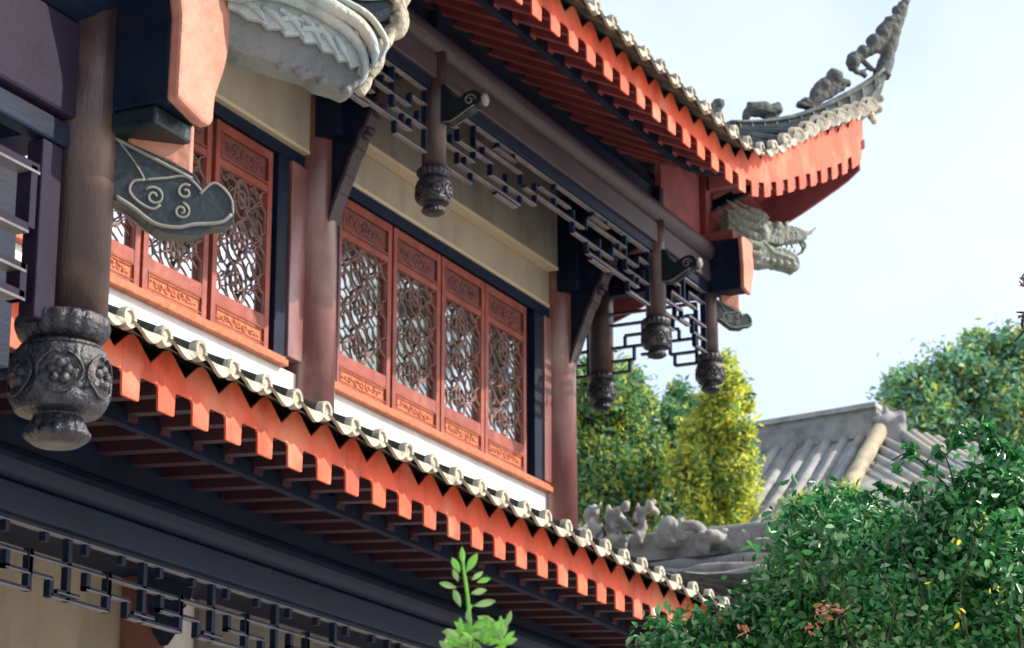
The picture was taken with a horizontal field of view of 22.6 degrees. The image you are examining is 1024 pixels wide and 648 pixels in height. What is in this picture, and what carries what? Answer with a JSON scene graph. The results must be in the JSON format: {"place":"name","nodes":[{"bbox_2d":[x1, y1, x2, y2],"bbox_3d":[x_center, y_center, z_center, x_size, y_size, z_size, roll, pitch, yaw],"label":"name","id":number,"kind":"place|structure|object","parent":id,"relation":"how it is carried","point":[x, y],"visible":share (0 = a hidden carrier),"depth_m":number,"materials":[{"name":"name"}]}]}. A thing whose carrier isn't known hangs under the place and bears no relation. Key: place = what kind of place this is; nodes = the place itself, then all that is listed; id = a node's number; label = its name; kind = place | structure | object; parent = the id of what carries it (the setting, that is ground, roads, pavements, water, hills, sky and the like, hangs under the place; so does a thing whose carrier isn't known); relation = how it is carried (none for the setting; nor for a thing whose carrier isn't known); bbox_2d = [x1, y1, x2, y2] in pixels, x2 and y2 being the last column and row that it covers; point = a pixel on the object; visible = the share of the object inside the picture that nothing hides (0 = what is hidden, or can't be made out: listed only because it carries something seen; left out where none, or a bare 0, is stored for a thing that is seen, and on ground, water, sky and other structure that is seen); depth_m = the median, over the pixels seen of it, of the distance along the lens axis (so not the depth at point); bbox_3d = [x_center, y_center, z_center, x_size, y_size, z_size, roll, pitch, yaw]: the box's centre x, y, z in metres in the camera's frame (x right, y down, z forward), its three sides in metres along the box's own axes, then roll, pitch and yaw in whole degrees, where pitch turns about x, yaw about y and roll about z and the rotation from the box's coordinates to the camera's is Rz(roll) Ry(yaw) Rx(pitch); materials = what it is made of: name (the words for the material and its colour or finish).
{"place":"outdoors","nodes":[
{"label":"outdoors","id":0,"kind":"place"},
{"bbox_2d":[0,0,410,450],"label":"pavilion","id":1,"kind":"structure","parent":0,"point":[106,106],"depth_m":7.67,"materials":[{"name":"wood"}]},
{"bbox_2d":[0,0,909,647],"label":"temple hall","id":2,"kind":"structure","parent":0,"point":[344,352],"depth_m":20.46,"materials":[{"name":"red wood"}]},
{"bbox_2d":[213,100,548,480],"bbox_3d":[-2.647,-1.020,18.703,0.180,1.780,13.580,-8,-18,24],"label":"window frame","id":3,"kind":"structure","parent":2,"relation":"in","point":[282,153],"depth_m":21.57,"materials":[{"name":"black wood"}]},
{"bbox_2d":[583,499,929,574],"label":"wing building","id":4,"kind":"structure","parent":0,"point":[670,544],"depth_m":29.09,"materials":[{"name":"grey tile"}]},
{"bbox_2d":[579,0,1023,429],"label":"sky","id":5,"kind":"structure","parent":0,"point":[925,241],"materials":[{"name":"white"}]},
{"bbox_2d":[1014,274,1023,341],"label":"bare branch","id":6,"kind":"object","parent":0,"point":[1022,315],"visible":1,"depth_m":9.00,"materials":[{"name":"plant"}]},
{"label":"ground","id":7,"kind":"structure","parent":0,"visible":0},
{"bbox_2d":[439,547,516,647],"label":"leafy sapling","id":8,"kind":"object","parent":7,"relation":"on","point":[488,630],"visible":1,"depth_m":5.99,"materials":[{"name":"green plant"}]},
{"bbox_2d":[576,349,679,537],"bbox_3d":[1.321,6.090,35.825,2.272,11.799,2.079,14,-21,-39],"label":"cypress tree","id":9,"kind":"object","parent":7,"relation":"on","point":[622,455],"visible":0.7,"depth_m":36.57,"materials":[{"name":"green plant"}]},
{"bbox_2d":[651,374,699,529],"bbox_3d":[2.356,6.373,36.720,1.175,11.759,1.896,1,-16,-4],"label":"cypress tree","id":10,"kind":"object","parent":7,"relation":"on","point":[679,392],"visible":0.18,"depth_m":37.58,"materials":[{"name":"green plant"}]},
{"bbox_2d":[662,347,765,526],"bbox_3d":[2.912,5.915,34.770,1.555,11.537,1.849,-8,-18,24],"label":"cypress tree","id":11,"kind":"object","parent":7,"relation":"on","point":[713,470],"visible":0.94,"depth_m":35.54,"materials":[{"name":"yellow plant"}]},
{"bbox_2d":[578,401,1021,539],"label":"grey roofed house","id":12,"kind":"structure","parent":7,"relation":"on","point":[857,441],"depth_m":38.68,"materials":[{"name":"tile"}]},
{"bbox_2d":[766,476,868,519],"bbox_3d":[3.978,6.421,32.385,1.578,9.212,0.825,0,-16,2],"label":"shrub","id":13,"kind":"object","parent":7,"relation":"on","point":[852,487],"visible":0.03,"depth_m":33.45,"materials":[{"name":"green plant"}]},
{"bbox_2d":[625,415,1023,647],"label":"broadleaf shrub","id":14,"kind":"object","parent":7,"relation":"on","point":[946,570],"visible":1,"depth_m":12.11,"materials":[{"name":"green plant"}]},
{"bbox_2d":[866,316,1023,449],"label":"camphor tree","id":15,"kind":"object","parent":7,"relation":"on","point":[979,375],"visible":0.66,"depth_m":45.09,"materials":[{"name":"green plant"}]}
]}

